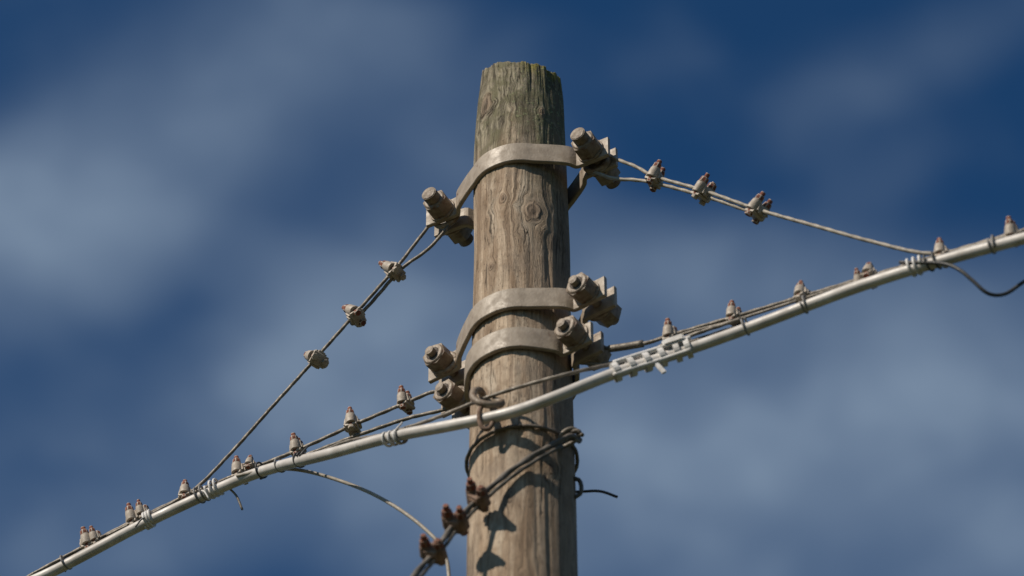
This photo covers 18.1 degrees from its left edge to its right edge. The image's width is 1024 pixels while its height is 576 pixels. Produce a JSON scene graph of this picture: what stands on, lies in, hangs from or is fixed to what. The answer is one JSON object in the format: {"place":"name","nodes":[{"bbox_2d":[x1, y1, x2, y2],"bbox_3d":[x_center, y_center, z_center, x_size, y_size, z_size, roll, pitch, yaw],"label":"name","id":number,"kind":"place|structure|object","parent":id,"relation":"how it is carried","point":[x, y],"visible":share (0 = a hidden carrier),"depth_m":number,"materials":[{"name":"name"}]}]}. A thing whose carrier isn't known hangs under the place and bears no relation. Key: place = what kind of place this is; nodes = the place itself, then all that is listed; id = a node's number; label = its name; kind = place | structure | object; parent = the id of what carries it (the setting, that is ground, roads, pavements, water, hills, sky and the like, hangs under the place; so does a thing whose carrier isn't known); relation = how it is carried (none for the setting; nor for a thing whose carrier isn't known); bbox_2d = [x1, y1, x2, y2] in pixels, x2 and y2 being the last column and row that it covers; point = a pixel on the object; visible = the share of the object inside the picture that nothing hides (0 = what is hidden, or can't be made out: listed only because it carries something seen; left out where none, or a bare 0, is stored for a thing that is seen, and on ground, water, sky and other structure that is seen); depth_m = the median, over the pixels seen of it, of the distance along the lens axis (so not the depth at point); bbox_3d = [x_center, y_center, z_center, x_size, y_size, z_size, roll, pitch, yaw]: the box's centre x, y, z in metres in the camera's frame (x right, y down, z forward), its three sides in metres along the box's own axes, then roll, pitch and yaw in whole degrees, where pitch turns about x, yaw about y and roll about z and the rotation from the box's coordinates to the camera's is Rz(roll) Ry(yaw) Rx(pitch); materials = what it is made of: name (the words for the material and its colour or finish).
{"place":"outdoors","nodes":[
{"label":"outdoors","id":0,"kind":"place"},
{"bbox_2d":[0,0,1023,575],"label":"sky","id":1,"kind":"structure","parent":0,"point":[195,195],"materials":[{"name":"blue"}]},
{"bbox_3d":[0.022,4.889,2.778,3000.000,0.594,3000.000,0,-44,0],"label":"ground","id":2,"kind":"structure","parent":0,"visible":0},
{"bbox_2d":[466,61,577,575],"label":"utility pole","id":3,"kind":"object","parent":2,"relation":"on","point":[525,524],"visible":0.84,"depth_m":7.29,"materials":[{"name":"brown wood"}]},
{"bbox_2d":[469,386,504,408],"bbox_3d":[-0.054,0.247,7.085,0.080,0.099,0.078,0,-44,0],"label":"pole hook","id":4,"kind":"object","parent":3,"relation":"attached to","point":[496,402],"visible":1,"depth_m":7.04,"materials":[{"name":"grey metal"}]},
{"bbox_2d":[477,406,494,431],"bbox_3d":[-0.056,0.281,7.023,0.043,0.075,0.023,0,-44,0],"label":"shackle link","id":5,"kind":"object","parent":4,"relation":"hanging from","point":[489,427],"visible":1,"depth_m":7.01,"materials":[{"name":"grey metal"}]},
{"bbox_2d":[31,232,1023,575],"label":"overhead cable","id":6,"kind":"object","parent":5,"relation":"hanging from","point":[697,346],"visible":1,"depth_m":7.03,"materials":[{"name":"grey metal"}]},
{"bbox_2d":[59,555,71,571],"bbox_3d":[-1.057,0.650,7.606,0.022,0.039,0.042,-19,-47,19],"label":"cable tie","id":7,"kind":"object","parent":6,"relation":"attached to","point":[61,557],"visible":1,"depth_m":7.59,"materials":[{"name":"grey plastic"}]},
{"bbox_2d":[58,533,113,562],"bbox_3d":[-1.210,0.734,7.642,1.651,0.248,0.007,-19,-47,19],"label":"messenger wire","id":8,"kind":"object","parent":6,"relation":"attached to","point":[87,547],"visible":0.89,"depth_m":7.61,"materials":[{"name":"grey metal"}]},
{"bbox_2d":[141,509,155,529],"bbox_3d":[-0.853,0.544,7.563,0.032,0.046,0.044,-19,-47,19],"label":"cable tie","id":9,"kind":"object","parent":6,"relation":"attached to","point":[148,518],"visible":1,"depth_m":7.55,"materials":[{"name":"white plastic"}]},
{"bbox_2d":[193,485,210,503],"bbox_3d":[-0.729,0.483,7.532,0.034,0.044,0.043,-22,-48,21],"label":"cable tie","id":10,"kind":"object","parent":6,"relation":"attached to","point":[199,491],"visible":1,"depth_m":7.52,"materials":[{"name":"grey plastic"}]},
{"bbox_2d":[203,478,224,498],"bbox_3d":[-0.696,0.468,7.519,0.032,0.046,0.047,-30,-51,27],"label":"cable tie","id":11,"kind":"object","parent":6,"relation":"attached to","point":[214,486],"visible":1,"depth_m":7.50,"materials":[{"name":"white plastic"}]},
{"bbox_2d":[207,482,242,509],"bbox_3d":[-0.669,0.484,7.491,0.092,0.085,0.016,-5,-44,5],"label":"loose wire","id":12,"kind":"object","parent":6,"relation":"attached to","point":[237,497],"visible":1,"depth_m":7.49,"materials":[{"name":"grey metal"}]},
{"bbox_2d":[255,462,266,479],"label":"cable tie","id":13,"kind":"object","parent":6,"relation":"attached to","point":[261,478],"visible":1,"depth_m":7.45,"materials":[{"name":"black plastic"}]},
{"bbox_2d":[274,457,284,472],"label":"cable tie","id":14,"kind":"object","parent":6,"relation":"attached to","point":[275,459],"visible":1,"depth_m":7.41,"materials":[{"name":"grey plastic"}]},
{"bbox_2d":[292,451,304,467],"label":"cable tie","id":15,"kind":"object","parent":6,"relation":"attached to","point":[297,453],"visible":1,"depth_m":7.36,"materials":[{"name":"black plastic"}]},
{"bbox_2d":[236,468,450,575],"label":"loose wire","id":16,"kind":"object","parent":6,"relation":"attached to","point":[409,516],"visible":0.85,"depth_m":7.27,"materials":[{"name":"grey metal"}]},
{"bbox_2d":[381,429,405,446],"bbox_3d":[-0.267,0.335,7.172,0.053,0.047,0.036,-27,-50,25],"label":"cable tie","id":17,"kind":"object","parent":6,"relation":"attached to","point":[388,439],"visible":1,"depth_m":7.16,"materials":[{"name":"white plastic"}]},
{"bbox_2d":[394,429,407,445],"bbox_3d":[-0.255,0.331,7.163,0.047,0.044,0.035,-27,-50,26],"label":"cable tie","id":18,"kind":"object","parent":6,"relation":"attached to","point":[397,440],"visible":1,"depth_m":7.15,"materials":[{"name":"grey plastic"}]},
{"bbox_2d":[322,317,740,449],"bbox_3d":[-0.094,0.254,7.199,1.271,0.171,0.148,-19,-47,19],"label":"tie wire","id":19,"kind":"object","parent":6,"relation":"attached to","point":[558,376],"visible":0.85,"depth_m":7.08,"materials":[{"name":"grey metal"}]},
{"bbox_2d":[609,334,693,382],"bbox_3d":[0.306,0.159,7.039,0.186,0.109,0.051,-4,-44,4],"label":"cable spacer","id":20,"kind":"object","parent":6,"relation":"attached to","point":[673,342],"visible":1,"depth_m":7.03,"materials":[{"name":"white plastic"}]},
{"bbox_2d":[740,317,749,335],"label":"cable tie","id":21,"kind":"object","parent":6,"relation":"attached to","point":[742,323],"visible":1,"depth_m":7.02,"materials":[{"name":"grey plastic"}]},
{"bbox_2d":[658,271,884,345],"bbox_3d":[1.232,-0.137,6.756,2.071,0.180,0.007,-19,-47,19],"label":"messenger wire","id":22,"kind":"object","parent":6,"relation":"attached to","point":[762,311],"visible":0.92,"depth_m":7.04,"materials":[{"name":"grey metal"}]},
{"bbox_2d":[799,295,808,313],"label":"cable tie","id":23,"kind":"object","parent":6,"relation":"attached to","point":[804,303],"visible":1,"depth_m":6.98,"materials":[{"name":"grey plastic"}]},
{"bbox_2d":[905,255,923,276],"bbox_3d":[0.869,-0.047,6.914,0.034,0.044,0.044,-20,-47,19],"label":"cable tie","id":24,"kind":"object","parent":6,"relation":"attached to","point":[913,259],"visible":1,"depth_m":6.90,"materials":[{"name":"white plastic"}]},
{"bbox_2d":[922,251,941,271],"bbox_3d":[0.900,-0.057,6.900,0.028,0.044,0.044,-28,-51,26],"label":"cable tie","id":25,"kind":"object","parent":6,"relation":"attached to","point":[933,258],"visible":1,"depth_m":6.89,"materials":[{"name":"black plastic"}]},
{"bbox_2d":[899,260,1023,296],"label":"loose wire","id":26,"kind":"object","parent":6,"relation":"attached to","point":[979,286],"visible":1,"depth_m":6.82,"materials":[{"name":"black plastic"}]},
{"bbox_2d":[986,235,996,253],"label":"cable tie","id":27,"kind":"object","parent":6,"relation":"attached to","point":[992,240],"visible":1,"depth_m":6.83,"materials":[{"name":"grey plastic"}]},
{"bbox_2d":[419,444,563,575],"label":"drop wire","id":28,"kind":"object","parent":3,"relation":"attached to","point":[491,494],"visible":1,"depth_m":6.90,"materials":[{"name":"grey metal"}]},
{"bbox_2d":[419,533,447,565],"bbox_3d":[-0.167,0.547,6.738,0.061,0.045,0.073,6,-53,22],"label":"wire clip","id":29,"kind":"object","parent":28,"relation":"attached to","point":[436,550],"visible":1,"depth_m":6.72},
{"bbox_2d":[441,504,469,535],"bbox_3d":[-0.121,0.491,6.812,0.061,0.044,0.073,7,-53,23],"label":"wire clip","id":30,"kind":"object","parent":28,"relation":"attached to","point":[458,520],"visible":1,"depth_m":6.80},
{"bbox_2d":[465,477,490,512],"bbox_3d":[-0.074,0.441,6.870,0.061,0.045,0.074,23,-44,40],"label":"wire clip","id":31,"kind":"object","parent":28,"relation":"attached to","point":[478,495],"visible":1,"depth_m":6.86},
{"bbox_2d":[422,127,620,246],"bbox_3d":[0.022,-0.240,7.732,0.498,0.068,0.248,-21,-48,20],"label":"pole clamp","id":32,"kind":"object","parent":3,"relation":"attached to","point":[587,148],"visible":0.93,"depth_m":7.67,"materials":[{"name":"metal"}]},
{"bbox_2d":[106,225,450,535],"bbox_3d":[-0.546,0.196,7.714,0.925,0.698,0.018,-19,-47,19],"label":"guy wire","id":33,"kind":"object","parent":32,"relation":"attached to","point":[308,366],"visible":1,"depth_m":7.69,"materials":[{"name":"grey metal"}]},
{"bbox_2d":[303,349,328,368],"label":"wire clip","id":34,"kind":"object","parent":33,"relation":"attached to","point":[317,359],"visible":1,"depth_m":7.67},
{"bbox_2d":[342,304,366,326],"bbox_3d":[-0.380,0.065,7.724,0.043,0.070,0.060,-37,-60,-22],"label":"wire clip","id":35,"kind":"object","parent":33,"relation":"attached to","point":[355,315],"visible":1,"depth_m":7.70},
{"bbox_2d":[378,260,405,281],"bbox_3d":[-0.290,-0.043,7.763,0.044,0.070,0.058,-54,-50,-11],"label":"wire clip","id":36,"kind":"object","parent":33,"relation":"attached to","point":[395,271],"visible":1,"depth_m":7.74,"materials":[{"name":"grey metal"}]},
{"bbox_2d":[434,215,459,228],"bbox_3d":[-0.159,-0.170,7.792,0.073,0.066,0.014,-19,-47,19],"label":"wire thimble","id":37,"kind":"object","parent":32,"relation":"attached to","point":[451,222],"visible":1,"depth_m":7.77,"materials":[{"name":"metal"}]},
{"bbox_2d":[583,157,610,173],"bbox_3d":[0.203,-0.298,7.659,0.073,0.066,0.014,-19,-47,19],"label":"wire thimble","id":38,"kind":"object","parent":32,"relation":"attached to","point":[602,167],"visible":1,"depth_m":7.64,"materials":[{"name":"metal"}]},
{"bbox_2d":[588,154,1022,254],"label":"guy wire","id":39,"kind":"object","parent":32,"relation":"attached to","point":[742,206],"visible":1,"depth_m":7.33,"materials":[{"name":"grey metal"}]},
{"bbox_2d":[645,159,665,191],"bbox_3d":[0.338,-0.263,7.530,0.041,0.068,0.056,9,-32,31],"label":"wire clip","id":40,"kind":"object","parent":39,"relation":"attached to","point":[656,171],"visible":1,"depth_m":7.51,"materials":[{"name":"grey metal"}]},
{"bbox_2d":[691,173,716,205],"bbox_3d":[0.444,-0.228,7.418,0.056,0.068,0.042,38,-12,-35],"label":"wire clip","id":41,"kind":"object","parent":39,"relation":"attached to","point":[701,188],"visible":1,"depth_m":7.40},
{"bbox_2d":[745,191,772,224],"bbox_3d":[0.561,-0.182,7.293,0.057,0.067,0.041,46,-18,-31],"label":"wire clip","id":42,"kind":"object","parent":39,"relation":"attached to","point":[755,206],"visible":1,"depth_m":7.28,"materials":[{"name":"grey metal"}]},
{"bbox_2d":[465,424,578,475],"bbox_3d":[0.022,0.387,7.126,0.254,0.021,0.255,0,-44,0],"label":"pole wrap wire","id":43,"kind":"object","parent":3,"relation":"attached to","point":[488,434],"visible":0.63,"depth_m":7.05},
{"bbox_2d":[410,433,582,575],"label":"drop wire","id":44,"kind":"object","parent":43,"relation":"attached to","point":[418,570],"visible":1,"depth_m":6.92,"materials":[{"name":"grey metal"}]},
{"bbox_2d":[423,272,621,385],"bbox_3d":[0.022,0.109,7.394,0.498,0.072,0.257,-27,-50,25],"label":"pole clamp","id":45,"kind":"object","parent":3,"relation":"attached to","point":[589,297],"visible":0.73,"depth_m":7.31,"materials":[{"name":"metal"}]},
{"bbox_2d":[432,351,455,374],"bbox_3d":[-0.156,0.175,7.457,0.073,0.066,0.014,-19,-47,19],"label":"wire thimble","id":46,"kind":"object","parent":45,"relation":"attached to","point":[450,367],"visible":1,"depth_m":7.43,"materials":[{"name":"metal"}]},
{"bbox_2d":[590,309,613,321],"bbox_3d":[0.200,0.048,7.327,0.073,0.066,0.014,-19,-47,19],"label":"wire thimble","id":47,"kind":"object","parent":45,"relation":"attached to","point":[595,319],"visible":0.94,"depth_m":7.30,"materials":[{"name":"metal"}]},
{"bbox_2d":[433,315,611,429],"bbox_3d":[0.022,0.198,7.309,0.424,0.073,0.259,-28,-50,26],"label":"pole clamp","id":48,"kind":"object","parent":3,"relation":"attached to","point":[577,340],"visible":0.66,"depth_m":7.23,"materials":[{"name":"metal"}]},
{"bbox_2d":[27,390,446,575],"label":"messenger wire","id":49,"kind":"object","parent":48,"relation":"attached to","point":[321,439],"visible":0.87,"depth_m":7.46,"materials":[{"name":"grey metal"}]},
{"bbox_2d":[80,526,92,549],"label":"wire clip","id":50,"kind":"object","parent":49,"relation":"attached to","point":[85,541],"visible":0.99,"depth_m":7.62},
{"bbox_2d":[89,525,101,543],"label":"wire clip","id":51,"kind":"object","parent":49,"relation":"attached to","point":[94,535],"visible":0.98,"depth_m":7.63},
{"bbox_2d":[125,503,141,531],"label":"wire clip","id":52,"kind":"object","parent":49,"relation":"attached to","point":[132,516],"visible":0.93,"depth_m":7.60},
{"bbox_2d":[136,499,149,518],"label":"wire clip","id":53,"kind":"object","parent":49,"relation":"attached to","point":[140,507],"visible":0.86,"depth_m":7.61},
{"bbox_2d":[178,479,191,499],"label":"wire clip","id":54,"kind":"object","parent":49,"relation":"attached to","point":[185,491],"visible":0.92,"depth_m":7.57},
{"bbox_2d":[231,455,247,484],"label":"wire clip","id":55,"kind":"object","parent":49,"relation":"attached to","point":[238,467],"visible":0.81,"depth_m":7.53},
{"bbox_2d":[244,455,255,468],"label":"wire clip","id":56,"kind":"object","parent":49,"relation":"attached to","point":[250,462],"visible":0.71,"depth_m":7.53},
{"bbox_2d":[289,432,306,456],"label":"wire clip","id":57,"kind":"object","parent":49,"relation":"attached to","point":[296,444],"visible":0.67,"depth_m":7.49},
{"bbox_2d":[344,406,361,435],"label":"wire clip","id":58,"kind":"object","parent":49,"relation":"attached to","point":[351,425],"visible":0.97,"depth_m":7.46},
{"bbox_2d":[397,385,414,414],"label":"wire clip","id":59,"kind":"object","parent":49,"relation":"attached to","point":[405,404],"visible":1,"depth_m":7.42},
{"bbox_2d":[451,386,465,408],"bbox_3d":[-0.128,0.252,7.363,0.073,0.066,0.014,-19,-47,19],"label":"wire thimble","id":60,"kind":"object","parent":48,"relation":"attached to","point":[462,401],"visible":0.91,"depth_m":7.34,"materials":[{"name":"metal"}]},
{"bbox_2d":[580,353,601,364],"bbox_3d":[0.172,0.146,7.253,0.073,0.066,0.014,-19,-47,19],"label":"wire thimble","id":61,"kind":"object","parent":48,"relation":"attached to","point":[582,363],"visible":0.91,"depth_m":7.23,"materials":[{"name":"metal"}]},
{"bbox_2d":[584,228,1023,365],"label":"messenger wire","id":62,"kind":"object","parent":48,"relation":"attached to","point":[717,321],"visible":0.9,"depth_m":7.09,"materials":[{"name":"grey metal"}]},
{"bbox_2d":[607,340,643,352],"bbox_3d":[0.255,0.131,7.204,0.087,0.036,0.017,-19,-47,19],"label":"wire sleeve","id":63,"kind":"object","parent":62,"relation":"attached to","point":[624,346],"visible":1,"depth_m":7.20,"materials":[{"name":"grey metal"}]},
{"bbox_2d":[662,318,677,339],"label":"wire clip","id":64,"kind":"object","parent":62,"relation":"attached to","point":[669,330],"visible":0.58,"depth_m":7.15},
{"bbox_2d":[725,300,743,325],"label":"wire clip","id":65,"kind":"object","parent":62,"relation":"attached to","point":[733,311],"visible":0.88,"depth_m":7.09,"materials":[{"name":"grey metal"}]},
{"bbox_2d":[793,280,810,302],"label":"wire clip","id":66,"kind":"object","parent":62,"relation":"attached to","point":[800,289],"visible":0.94,"depth_m":7.03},
{"bbox_2d":[853,268,861,280],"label":"wire clip","id":67,"kind":"object","parent":62,"relation":"attached to","point":[857,275],"visible":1,"depth_m":6.98,"materials":[{"name":"grey metal"}]},
{"bbox_2d":[860,262,876,288],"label":"wire clip","id":68,"kind":"object","parent":62,"relation":"attached to","point":[868,270],"visible":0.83,"depth_m":6.97,"materials":[{"name":"grey metal"}]},
{"bbox_2d":[933,237,948,267],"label":"wire clip","id":69,"kind":"object","parent":62,"relation":"attached to","point":[940,248],"visible":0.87,"depth_m":6.91,"materials":[{"name":"grey metal"}]},
{"bbox_2d":[1004,216,1018,246],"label":"wire clip","id":70,"kind":"object","parent":62,"relation":"attached to","point":[1011,228],"visible":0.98,"depth_m":6.86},
{"bbox_2d":[558,427,577,443],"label":"pole wrap wire","id":71,"kind":"object","parent":3,"relation":"attached to","point":[564,431],"visible":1,"depth_m":7.04,"materials":[{"name":"grey metal"}]},
{"bbox_2d":[558,429,580,447],"bbox_3d":[0.127,0.330,7.043,0.056,0.035,0.021,-20,-48,20],"label":"pole wrap wire","id":72,"kind":"object","parent":3,"relation":"attached to","point":[574,431],"visible":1,"depth_m":7.04,"materials":[{"name":"grey metal"}]},
{"bbox_2d":[562,432,583,448],"bbox_3d":[0.130,0.335,7.038,0.061,0.035,0.019,-18,-47,18],"label":"pole wrap wire","id":73,"kind":"object","parent":3,"relation":"attached to","point":[569,442],"visible":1,"depth_m":7.03,"materials":[{"name":"grey metal"}]},
{"bbox_2d":[574,476,583,498],"bbox_3d":[0.141,0.437,7.046,0.032,0.069,0.010,-10,-45,10],"label":"pole staple","id":74,"kind":"object","parent":3,"relation":"attached to","point":[581,488],"visible":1,"depth_m":7.04,"materials":[{"name":"metal"}]},
{"bbox_2d":[576,490,617,497],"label":"loose wire","id":75,"kind":"object","parent":3,"relation":"attached to","point":[601,491],"visible":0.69,"depth_m":7.17,"materials":[{"name":"black plastic"}]}
]}

